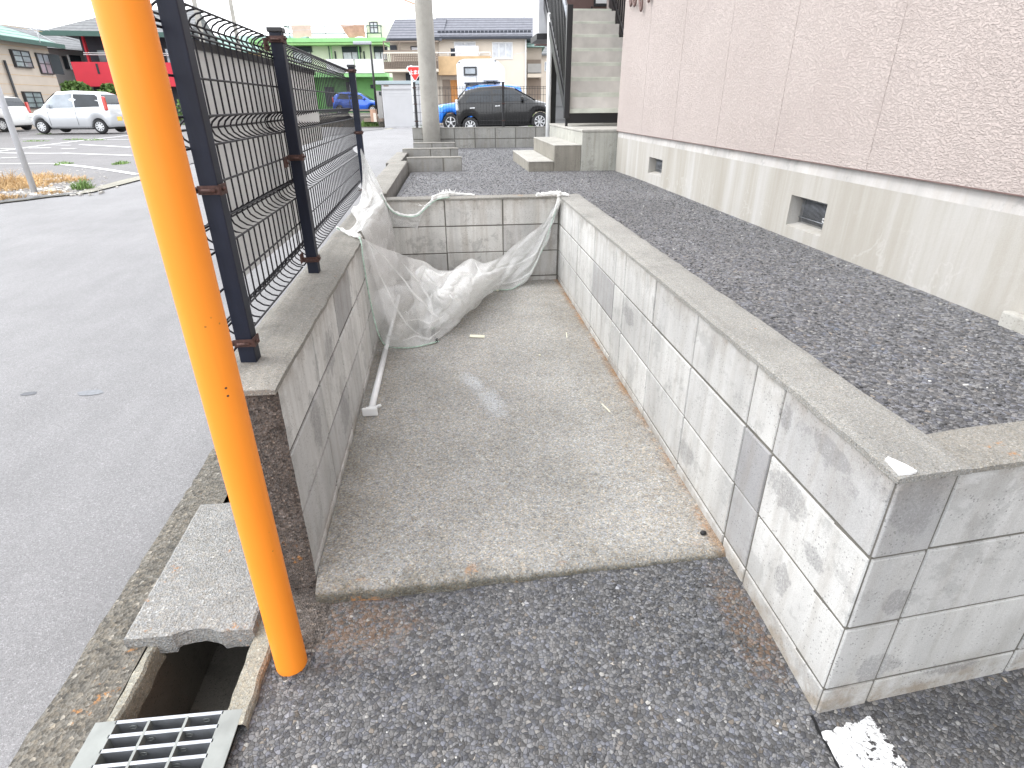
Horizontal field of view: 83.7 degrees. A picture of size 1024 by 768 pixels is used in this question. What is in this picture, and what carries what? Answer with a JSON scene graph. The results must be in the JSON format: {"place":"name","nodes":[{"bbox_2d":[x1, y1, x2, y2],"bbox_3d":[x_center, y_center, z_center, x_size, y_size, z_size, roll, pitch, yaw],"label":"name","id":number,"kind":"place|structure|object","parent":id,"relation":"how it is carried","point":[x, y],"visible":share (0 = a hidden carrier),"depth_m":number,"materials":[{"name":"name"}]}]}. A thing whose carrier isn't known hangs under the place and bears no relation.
{"place":"outdoors","nodes":[
{"label":"outdoors","id":0,"kind":"place"},
{"bbox_2d":[0,128,386,199],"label":"parking lot","id":1,"kind":"structure","parent":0,"point":[45,153],"depth_m":14.27,"materials":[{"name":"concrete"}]},
{"bbox_2d":[0,191,26,199],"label":"dry weed clump","id":2,"kind":"object","parent":1,"relation":"on","point":[2,197],"visible":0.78,"depth_m":7.47,"materials":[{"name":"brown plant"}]},
{"bbox_2d":[0,96,32,130],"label":"parked car","id":3,"kind":"object","parent":1,"relation":"on","point":[19,110],"visible":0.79,"depth_m":27.23,"materials":[{"name":"white paint"}]},
{"bbox_2d":[0,177,52,190],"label":"dry weed clump","id":4,"kind":"object","parent":1,"relation":"on","point":[16,186],"visible":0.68,"depth_m":8.22,"materials":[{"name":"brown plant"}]},
{"bbox_2d":[0,169,57,185],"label":"dry weed clump","id":5,"kind":"object","parent":1,"relation":"on","point":[5,179],"visible":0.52,"depth_m":8.59,"materials":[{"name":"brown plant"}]},
{"bbox_2d":[21,170,65,178],"bbox_3d":[-7.607,-3.398,9.254,0.828,0.162,0.654,-3,26,-5],"label":"dry weed clump","id":6,"kind":"object","parent":1,"relation":"on","point":[48,175],"visible":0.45,"depth_m":9.27,"materials":[{"name":"beige plant"}]},
{"bbox_2d":[35,188,62,194],"bbox_3d":[-6.252,-2.633,7.781,0.512,0.084,0.354,-3,26,-5],"label":"dry weed clump","id":7,"kind":"object","parent":1,"relation":"on","point":[51,191],"visible":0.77,"depth_m":7.75,"materials":[{"name":"beige plant"}]},
{"bbox_2d":[0,167,117,195],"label":"rubble","id":8,"kind":"object","parent":1,"relation":"on","point":[66,188],"visible":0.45,"depth_m":8.01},
{"bbox_2d":[0,86,37,192],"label":"sign post","id":9,"kind":"object","parent":8,"relation":"on","point":[17,144],"depth_m":7.57,"materials":[{"name":"metal"}]},
{"bbox_2d":[54,161,73,164],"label":"weed clump","id":10,"kind":"object","parent":1,"relation":"on","point":[61,162],"visible":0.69,"depth_m":11.52,"materials":[{"name":"plant"}]},
{"bbox_2d":[2,135,127,150],"bbox_3d":[-14.838,-8.221,19.402,0.153,0.042,8.608,-4,26,-8],"label":"parking line","id":11,"kind":"object","parent":1,"relation":"on","point":[58,143],"visible":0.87,"depth_m":18.43,"materials":[{"name":"paint"}]},
{"bbox_2d":[0,152,129,155],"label":"parking line","id":12,"kind":"object","parent":1,"relation":"on","point":[81,153],"visible":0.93,"depth_m":13.68,"materials":[{"name":"paint"}]},
{"bbox_2d":[44,173,92,182],"bbox_3d":[-6.822,-3.188,8.784,0.767,0.167,0.572,-3,26,-5],"label":"dry weed clump","id":13,"kind":"object","parent":1,"relation":"on","point":[64,179],"visible":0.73,"depth_m":8.79,"materials":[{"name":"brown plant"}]},
{"bbox_2d":[0,163,138,174],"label":"parking line","id":14,"kind":"object","parent":1,"relation":"on","point":[132,173],"visible":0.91,"depth_m":10.66,"materials":[{"name":"paint"}]},
{"bbox_2d":[29,91,125,133],"bbox_3d":[-18.640,-11.679,24.547,3.433,1.635,1.816,0,26,0],"label":"parked car","id":15,"kind":"object","parent":1,"relation":"on","point":[69,111],"visible":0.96,"depth_m":23.96,"materials":[{"name":"silver metal"}]},
{"bbox_2d":[69,177,97,189],"bbox_3d":[-6.057,-2.847,8.047,0.443,0.206,0.405,-3,26,-5],"label":"weed clump","id":16,"kind":"object","parent":1,"relation":"on","point":[81,185],"visible":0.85,"depth_m":8.02,"materials":[{"name":"plant"}]},
{"bbox_2d":[78,144,124,146],"bbox_3d":[-12.106,-7.093,16.996,3.671,0.047,0.199,18,32,33],"label":"parking line","id":17,"kind":"object","parent":1,"relation":"on","point":[102,145],"visible":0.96,"depth_m":17.26,"materials":[{"name":"paint"}]},
{"bbox_2d":[110,160,130,164],"bbox_3d":[-7.540,-4.294,11.038,0.341,0.091,0.439,-3,26,-5],"label":"weed clump","id":18,"kind":"object","parent":1,"relation":"on","point":[122,162],"visible":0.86,"depth_m":10.96,"materials":[{"name":"plant"}]},
{"bbox_2d":[0,0,532,37],"label":"sky","id":19,"kind":"structure","parent":0,"point":[255,15],"materials":[{"name":"white"}]},
{"bbox_2d":[0,124,559,767],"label":"road","id":20,"kind":"structure","parent":0,"point":[94,488],"depth_m":2.62,"materials":[{"name":"grey asphalt"}]},
{"bbox_2d":[20,391,36,394],"bbox_3d":[-2.336,0.045,2.764,0.076,0.001,0.041,-3,26,-5],"label":"tar patch","id":21,"kind":"object","parent":20,"relation":"on","point":[29,393],"visible":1,"depth_m":2.76,"materials":[{"name":"asphalt"}]},
{"bbox_2d":[0,5,65,129],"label":"beige house","id":22,"kind":"structure","parent":20,"relation":"on","point":[31,67],"depth_m":30.75,"materials":[{"name":"beige paint"}]},
{"bbox_2d":[8,49,34,68],"bbox_3d":[-26.027,-17.254,30.335,0.150,0.819,1.362,-2,26,-4],"label":"window","id":23,"kind":"structure","parent":22,"relation":"in","point":[20,58],"depth_m":30.24,"materials":[{"name":"grey glass"}]},
{"bbox_2d":[21,91,43,107],"bbox_3d":[-26.005,-15.445,31.069,0.150,0.814,1.389,-2,26,-4],"label":"window","id":24,"kind":"structure","parent":22,"relation":"in","point":[34,99],"depth_m":30.97,"materials":[{"name":"grey glass"}]},
{"bbox_2d":[22,29,49,42],"bbox_3d":[-24.130,-17.734,29.090,1.200,0.605,0.500,-3,26,-5],"label":"tv aerial","id":25,"kind":"object","parent":22,"relation":"on","point":[37,32],"visible":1,"depth_m":29.07,"materials":[{"name":"metal"}]},
{"bbox_2d":[34,53,54,74],"bbox_3d":[-26.197,-17.939,32.018,0.100,1.029,1.063,-2,26,-4],"label":"window","id":26,"kind":"structure","parent":22,"relation":"in","point":[43,60],"depth_m":31.96,"materials":[{"name":"grey glass"}]},
{"bbox_2d":[0,24,93,90],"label":"grey house","id":27,"kind":"structure","parent":20,"relation":"on","point":[71,52],"depth_m":40.07,"materials":[{"name":"tile"}]},
{"bbox_2d":[61,56,73,69],"bbox_3d":[-31.147,-22.576,40.179,0.050,0.812,0.850,5,27,12],"label":"window","id":28,"kind":"structure","parent":27,"relation":"in","point":[64,58],"depth_m":39.99,"materials":[{"name":"black glass"}]},
{"bbox_2d":[59,80,92,91],"bbox_3d":[-27.125,-17.470,35.863,2.671,2.897,2.117,-3,26,-5],"label":"shrub","id":29,"kind":"object","parent":20,"relation":"on","point":[72,85],"visible":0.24,"depth_m":35.12,"materials":[{"name":"green plant"}]},
{"bbox_2d":[77,390,103,394],"bbox_3d":[-2.043,0.041,2.770,0.129,0.001,0.061,-3,26,-5],"label":"tar patch","id":30,"kind":"object","parent":20,"relation":"on","point":[90,392],"visible":1,"depth_m":2.77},
{"bbox_2d":[96,82,116,94],"bbox_3d":[-25.644,-17.889,36.829,1.755,2.774,1.756,-3,26,-5],"label":"shrub","id":31,"kind":"object","parent":20,"relation":"on","point":[107,87],"visible":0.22,"depth_m":36.08,"materials":[{"name":"green plant"}]},
{"bbox_2d":[8,447,226,767],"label":"gutter strip","id":32,"kind":"object","parent":20,"relation":"on","point":[83,702],"visible":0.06,"depth_m":1.47,"materials":[{"name":"concrete"}]},
{"bbox_2d":[106,500,249,767],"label":"gutter channel","id":33,"kind":"object","parent":32,"relation":"on","point":[199,677],"visible":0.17,"depth_m":1.74,"materials":[{"name":"grey concrete"}]},
{"bbox_2d":[70,709,242,767],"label":"drain grate","id":34,"kind":"object","parent":33,"relation":"on","point":[199,740],"visible":1,"depth_m":1.30,"materials":[{"name":"metal"}]},
{"bbox_2d":[106,619,271,729],"bbox_3d":[-0.802,0.755,1.512,0.337,0.102,0.400,-3,26,-5],"label":"gutter lip","id":35,"kind":"object","parent":33,"relation":"on","point":[137,690],"visible":0.69,"depth_m":1.44,"materials":[{"name":"beige concrete"}]},
{"bbox_2d":[123,503,261,654],"bbox_3d":[-0.892,0.566,1.779,0.346,0.070,0.572,-3,26,-5],"label":"drain cover","id":36,"kind":"object","parent":33,"relation":"on","point":[202,589],"visible":0.69,"depth_m":1.63,"materials":[{"name":"grey concrete"}]},
{"bbox_2d":[39,9,220,121],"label":"red balcony house","id":37,"kind":"structure","parent":20,"relation":"on","point":[93,71],"depth_m":37.06,"materials":[{"name":"stone"}]},
{"bbox_2d":[95,49,107,61],"bbox_3d":[-26.907,-21.793,37.975,1.150,0.780,0.050,-6,27,-12],"label":"window","id":38,"kind":"structure","parent":37,"relation":"in","point":[102,58],"depth_m":37.92,"materials":[{"name":"grey glass"}]},
{"bbox_2d":[164,48,169,61],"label":"window","id":39,"kind":"structure","parent":37,"relation":"in","point":[165,49],"depth_m":38.67,"materials":[{"name":"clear glass"}]},
{"bbox_2d":[260,10,414,29],"bbox_3d":[-12.504,-25.357,39.869,12.551,1.034,0.017,4,26,8],"label":"overhead wire","id":40,"kind":"object","parent":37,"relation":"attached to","point":[349,25],"visible":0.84,"depth_m":39.74,"materials":[{"name":"metal"}]},
{"bbox_2d":[175,99,184,124],"bbox_3d":[-20.346,-17.108,36.072,1.899,1.981,1.681,-3,26,-5],"label":"shrub","id":41,"kind":"object","parent":20,"relation":"on","point":[178,103],"visible":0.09,"depth_m":35.66,"materials":[{"name":"green plant"}]},
{"bbox_2d":[0,128,393,202],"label":"kerb strip","id":42,"kind":"object","parent":20,"relation":"on","point":[120,182],"visible":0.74,"depth_m":8.30,"materials":[{"name":"concrete"}]},
{"bbox_2d":[0,193,75,201],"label":"kerb","id":43,"kind":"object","parent":42,"relation":"on","point":[34,197],"visible":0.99,"depth_m":7.44,"materials":[{"name":"concrete"}]},
{"bbox_2d":[191,0,204,41],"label":"utility pole","id":44,"kind":"object","parent":20,"relation":"on","point":[194,3],"visible":0.12,"depth_m":33.73,"materials":[{"name":"concrete"}]},
{"bbox_2d":[228,0,240,50],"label":"utility pole","id":45,"kind":"object","parent":20,"relation":"on","point":[231,7],"visible":0.27,"depth_m":40.52,"materials":[{"name":"concrete"}]},
{"bbox_2d":[217,35,308,55],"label":"brown roofed house","id":46,"kind":"structure","parent":20,"relation":"on","point":[245,37],"depth_m":53.76,"materials":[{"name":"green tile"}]},
{"bbox_2d":[248,14,392,112],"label":"green house","id":47,"kind":"structure","parent":20,"relation":"on","point":[344,52],"depth_m":45.75,"materials":[{"name":"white paint"}]},
{"bbox_2d":[291,25,311,37],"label":"rug","id":48,"kind":"object","parent":47,"relation":"hanging from","point":[299,31],"visible":0.99,"depth_m":44.60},
{"bbox_2d":[293,52,311,62],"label":"window","id":49,"kind":"structure","parent":47,"relation":"in","point":[294,52],"depth_m":46.22,"materials":[{"name":"glass"}]},
{"bbox_2d":[325,87,334,105],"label":"door","id":50,"kind":"structure","parent":47,"relation":"in","point":[326,87],"depth_m":47.27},
{"bbox_2d":[342,52,360,59],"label":"window","id":51,"kind":"structure","parent":47,"relation":"in","point":[346,55],"depth_m":46.17,"materials":[{"name":"glass"}]},
{"bbox_2d":[341,25,365,37],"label":"rug","id":52,"kind":"object","parent":47,"relation":"on","point":[352,31],"visible":0.99,"depth_m":44.59,"materials":[{"name":"fabric"}]},
{"bbox_2d":[369,22,377,32],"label":"window","id":53,"kind":"structure","parent":47,"relation":"in","point":[373,29],"depth_m":44.80,"materials":[{"name":"glass"}]},
{"bbox_2d":[374,52,386,59],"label":"window","id":54,"kind":"structure","parent":47,"relation":"in","point":[378,55],"depth_m":46.18,"materials":[{"name":"glass"}]},
{"bbox_2d":[350,109,383,121],"bbox_3d":[-8.161,-14.742,31.370,2.112,0.623,0.640,0,26,0],"label":"brick planter","id":55,"kind":"object","parent":20,"relation":"on","point":[374,116],"visible":0.82,"depth_m":31.18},
{"bbox_2d":[361,120,372,126],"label":"weed clump","id":56,"kind":"object","parent":20,"relation":"on","point":[363,123],"visible":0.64,"depth_m":31.56,"materials":[{"name":"plant"}]},
{"bbox_2d":[362,121,378,126],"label":"weed clump","id":57,"kind":"object","parent":20,"relation":"on","point":[374,124],"visible":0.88,"depth_m":31.61,"materials":[{"name":"plant"}]},
{"bbox_2d":[369,152,408,197],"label":"block wall","id":58,"kind":"structure","parent":20,"relation":"on","point":[392,177],"depth_m":5.54,"materials":[{"name":"concrete"}]},
{"bbox_2d":[406,65,419,127],"bbox_3d":[-3.869,-11.687,23.596,0.776,2.580,0.121,0,26,0],"label":"stop sign","id":59,"kind":"object","parent":20,"relation":"on","point":[413,71],"visible":0.67,"depth_m":23.14,"materials":[{"name":"metal"}]},
{"bbox_2d":[383,19,446,124],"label":"lattice balcony house","id":60,"kind":"structure","parent":20,"relation":"on","point":[401,38],"depth_m":35.78,"materials":[{"name":"paint"}]},
{"bbox_2d":[438,82,521,126],"bbox_3d":[-1.384,-12.078,24.872,3.811,1.852,1.981,-1,26,0],"label":"parked car","id":61,"kind":"object","parent":20,"relation":"on","point":[447,107],"visible":0.25,"depth_m":24.21,"materials":[{"name":"blue paint"}]},
{"bbox_2d":[456,59,504,96],"bbox_3d":[-1.334,-13.002,25.720,1.818,2.665,3.650,1,26,3],"label":"camper","id":62,"kind":"object","parent":20,"relation":"on","point":[481,70],"visible":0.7,"depth_m":23.93,"materials":[{"name":"white paint"}]},
{"bbox_2d":[464,67,476,75],"bbox_3d":[-1.745,-13.093,23.901,0.545,0.323,0.070,1,26,3],"label":"window","id":63,"kind":"structure","parent":62,"relation":"in","point":[467,70],"depth_m":23.89,"materials":[{"name":"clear glass"}]},
{"bbox_2d":[434,17,532,124],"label":"beige house","id":64,"kind":"structure","parent":20,"relation":"on","point":[498,38],"depth_m":36.02,"materials":[{"name":"beige paint"}]},
{"bbox_2d":[450,80,457,102],"bbox_3d":[-3.570,-18.354,37.145,0.753,2.485,0.045,0,26,0],"label":"door","id":65,"kind":"structure","parent":64,"relation":"in","point":[453,83],"depth_m":36.84,"materials":[{"name":"wood"}]},
{"bbox_2d":[454,42,475,47],"bbox_3d":[-2.953,-21.009,35.880,1.367,0.846,0.050,0,26,0],"label":"window","id":66,"kind":"structure","parent":64,"relation":"in","point":[455,43],"depth_m":35.74,"materials":[{"name":"glass"}]},
{"bbox_2d":[455,46,478,55],"bbox_3d":[-2.803,-20.628,35.427,1.442,0.581,0.079,0,26,0],"label":"laundry","id":67,"kind":"object","parent":64,"relation":"attached to","point":[468,48],"visible":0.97,"depth_m":35.41,"materials":[{"name":"fabric"}]},
{"bbox_2d":[492,42,512,58],"bbox_3d":[-0.605,-20.952,35.916,1.296,0.933,0.050,0,26,0],"label":"window","id":68,"kind":"structure","parent":64,"relation":"in","point":[499,49],"depth_m":35.91,"materials":[{"name":"glass"}]},
{"bbox_2d":[455,85,545,126],"bbox_3d":[-0.247,-10.304,21.387,3.563,1.567,1.885,-2,26,4],"label":"parked car","id":69,"kind":"object","parent":20,"relation":"on","point":[468,100],"visible":0.66,"depth_m":20.72,"materials":[{"name":"black paint"}]},
{"bbox_2d":[526,42,544,114],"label":"green eaved house","id":70,"kind":"structure","parent":20,"relation":"on","point":[533,63],"depth_m":41.76,"materials":[{"name":"paint"}]},
{"bbox_2d":[541,46,546,113],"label":"cream house","id":71,"kind":"structure","parent":20,"relation":"on","point":[544,69],"depth_m":47.46,"materials":[{"name":"white paint"}]},
{"bbox_2d":[319,112,384,126],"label":"forecourt","id":72,"kind":"structure","parent":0,"point":[363,115],"depth_m":32.97,"materials":[{"name":"concrete"}]},
{"bbox_2d":[332,92,375,112],"bbox_3d":[-10.816,-19.719,40.089,3.188,1.402,1.838,0,26,0],"label":"parked car","id":73,"kind":"object","parent":72,"relation":"on","point":[366,102],"visible":0.3,"depth_m":39.42,"materials":[{"name":"blue paint"}]},
{"bbox_2d":[353,41,377,113],"bbox_3d":[-9.894,-20.483,38.846,1.200,4.850,0.250,-3,26,-5],"label":"lamp post","id":74,"kind":"object","parent":72,"relation":"on","point":[369,43],"visible":0.94,"depth_m":38.35,"materials":[{"name":"metal"}]},
{"bbox_2d":[376,91,383,117],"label":"mailbox pillar","id":75,"kind":"structure","parent":72,"relation":"on","point":[380,104],"depth_m":32.34,"materials":[{"name":"concrete"}]},
{"bbox_2d":[375,81,421,127],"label":"garage","id":76,"kind":"structure","parent":0,"point":[397,103],"depth_m":30.50,"materials":[{"name":"metal"}]},
{"bbox_2d":[384,89,419,127],"bbox_3d":[-5.884,-14.755,30.612,1.787,1.870,0.042,0,26,0],"label":"shutter door","id":77,"kind":"structure","parent":76,"relation":"in","point":[397,105],"depth_m":30.59,"materials":[{"name":"metal"}]},
{"bbox_2d":[225,557,1023,767],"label":"parking lot","id":78,"kind":"structure","parent":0,"point":[1003,687],"depth_m":1.41,"materials":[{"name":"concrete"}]},
{"bbox_2d":[91,0,313,683],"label":"guard pole","id":79,"kind":"object","parent":78,"relation":"on","point":[128,31],"visible":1,"depth_m":1.02,"materials":[{"name":"orange metal"}]},
{"bbox_2d":[291,588,331,649],"bbox_3d":[-0.589,0.679,1.623,0.237,0.051,0.247,-3,26,-5],"label":"concrete apron","id":80,"kind":"object","parent":78,"relation":"on","point":[312,614],"visible":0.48,"depth_m":1.62,"materials":[{"name":"concrete"}]},
{"bbox_2d":[234,197,392,589],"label":"block wall","id":81,"kind":"structure","parent":78,"relation":"on","point":[304,378],"depth_m":1.81,"materials":[{"name":"concrete"}]},
{"bbox_2d":[151,0,369,362],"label":"fence","id":82,"kind":"object","parent":81,"relation":"on","point":[176,24],"visible":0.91,"depth_m":1.81,"materials":[{"name":"metal"}]},
{"bbox_2d":[192,39,300,274],"bbox_3d":[-0.879,-0.783,1.979,0.016,0.641,1.002,-3,26,-5],"label":"fence panel","id":83,"kind":"object","parent":82,"relation":"attached to","point":[224,132],"visible":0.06,"depth_m":1.89,"materials":[{"name":"metal"}]},
{"bbox_2d":[289,64,321,144],"bbox_3d":[-0.963,-1.289,2.648,0.016,0.321,0.607,-3,26,-5],"label":"notice board","id":84,"kind":"object","parent":82,"relation":"attached to","point":[310,117],"visible":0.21,"depth_m":2.68,"materials":[{"name":"metal"}]},
{"bbox_2d":[315,279,725,603],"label":"floor slab","id":85,"kind":"structure","parent":78,"relation":"on","point":[502,451],"depth_m":2.18,"materials":[{"name":"concrete"}]},
{"bbox_2d":[362,294,399,415],"bbox_3d":[-0.719,-0.255,3.344,0.079,0.045,1.758,-3,26,-5],"label":"tension rod","id":86,"kind":"object","parent":85,"relation":"on","point":[371,409],"visible":0.95,"depth_m":2.82,"materials":[{"name":"white plastic"}]},
{"bbox_2d":[336,149,569,348],"bbox_3d":[-0.626,-1.038,3.872,1.251,0.990,1.982,17,31,31],"label":"garbage net","id":87,"kind":"object","parent":85,"relation":"on","point":[430,312],"visible":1,"depth_m":3.52,"materials":[{"name":"white fabric"}]},
{"bbox_2d":[386,194,559,283],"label":"block wall","id":88,"kind":"structure","parent":85,"relation":"on","point":[451,233],"depth_m":4.32,"materials":[{"name":"grey concrete"}]},
{"bbox_2d":[470,334,484,337],"bbox_3d":[-0.210,-0.288,3.438,0.096,0.003,0.039,3,26,7],"label":"paper slip","id":89,"kind":"object","parent":85,"relation":"on","point":[478,336],"visible":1,"depth_m":3.43,"materials":[{"name":"paper"}]},
{"bbox_2d":[558,194,973,710],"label":"block wall","id":90,"kind":"structure","parent":78,"relation":"on","point":[783,453],"depth_m":1.59,"materials":[{"name":"concrete"}]},
{"bbox_2d":[810,715,839,767],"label":"asphalt seam","id":91,"kind":"object","parent":78,"relation":"on","point":[825,742],"visible":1,"depth_m":1.30,"materials":[{"name":"asphalt"}]},
{"bbox_2d":[821,715,906,767],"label":"painted line","id":92,"kind":"object","parent":78,"relation":"on","point":[868,744],"visible":1,"depth_m":1.29,"materials":[{"name":"white paint"}]},
{"bbox_2d":[796,421,1023,712],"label":"block wall","id":93,"kind":"structure","parent":78,"relation":"on","point":[939,600],"depth_m":1.23,"materials":[{"name":"concrete"}]},
{"bbox_2d":[397,147,1023,433],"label":"gravel yard","id":94,"kind":"structure","parent":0,"point":[1015,409],"depth_m":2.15,"materials":[{"name":"grey gravel"}]},
{"bbox_2d":[414,0,440,141],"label":"utility pole","id":95,"kind":"object","parent":94,"relation":"on","point":[427,67],"visible":0.94,"depth_m":10.42,"materials":[{"name":"concrete"}]},
{"bbox_2d":[402,147,457,156],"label":"planter wall","id":96,"kind":"structure","parent":94,"relation":"on","point":[424,152],"depth_m":8.29,"materials":[{"name":"concrete"}]},
{"bbox_2d":[413,142,454,147],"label":"planter wall","id":97,"kind":"structure","parent":94,"relation":"on","point":[432,144],"depth_m":9.36,"materials":[{"name":"concrete"}]},
{"bbox_2d":[407,156,461,174],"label":"planter wall","id":98,"kind":"structure","parent":94,"relation":"on","point":[434,163],"depth_m":6.70,"materials":[{"name":"concrete"}]},
{"bbox_2d":[412,126,545,147],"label":"block wall","id":99,"kind":"structure","parent":94,"relation":"on","point":[484,137],"depth_m":11.34,"materials":[{"name":"grey concrete"}]},
{"bbox_2d":[412,82,545,127],"bbox_3d":[0.618,-5.486,11.212,5.080,0.790,0.070,-3,26,-5],"label":"fence","id":100,"kind":"object","parent":99,"relation":"on","point":[503,120],"visible":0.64,"depth_m":11.13,"materials":[{"name":"metal"}]},
{"bbox_2d":[513,150,553,171],"bbox_3d":[0.248,-2.776,7.468,0.296,0.399,1.774,-3,26,-5],"label":"concrete step","id":101,"kind":"object","parent":94,"relation":"on","point":[531,161],"visible":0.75,"depth_m":6.82,"materials":[{"name":"concrete"}]},
{"bbox_2d":[534,137,580,170],"bbox_3d":[0.551,-2.866,7.452,0.313,0.571,1.784,-3,26,-5],"label":"concrete step","id":102,"kind":"object","parent":94,"relation":"on","point":[563,155],"visible":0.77,"depth_m":6.63,"materials":[{"name":"concrete"}]},
{"bbox_2d":[534,0,623,122],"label":"stair hall","id":103,"kind":"structure","parent":94,"relation":"on","point":[590,4],"depth_m":9.62,"materials":[{"name":"grey"}]},
{"bbox_2d":[593,0,606,6],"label":"window","id":104,"kind":"structure","parent":103,"relation":"in","point":[601,3],"depth_m":9.63,"materials":[{"name":"glass"}]},
{"bbox_2d":[549,123,618,170],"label":"entrance platform","id":105,"kind":"structure","parent":94,"relation":"on","point":[597,142],"depth_m":6.62,"materials":[{"name":"concrete"}]},
{"bbox_2d":[531,0,625,136],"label":"staircase","id":106,"kind":"structure","parent":105,"relation":"on","point":[584,53],"depth_m":7.78,"materials":[{"name":"black paint"}]},
{"bbox_2d":[615,0,1023,334],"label":"apartment building","id":107,"kind":"structure","parent":94,"relation":"on","point":[884,137],"depth_m":2.67,"materials":[{"name":"paint"}]},
{"bbox_2d":[629,0,649,11],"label":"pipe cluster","id":108,"kind":"object","parent":107,"relation":"attached to","point":[631,2],"visible":1,"depth_m":5.38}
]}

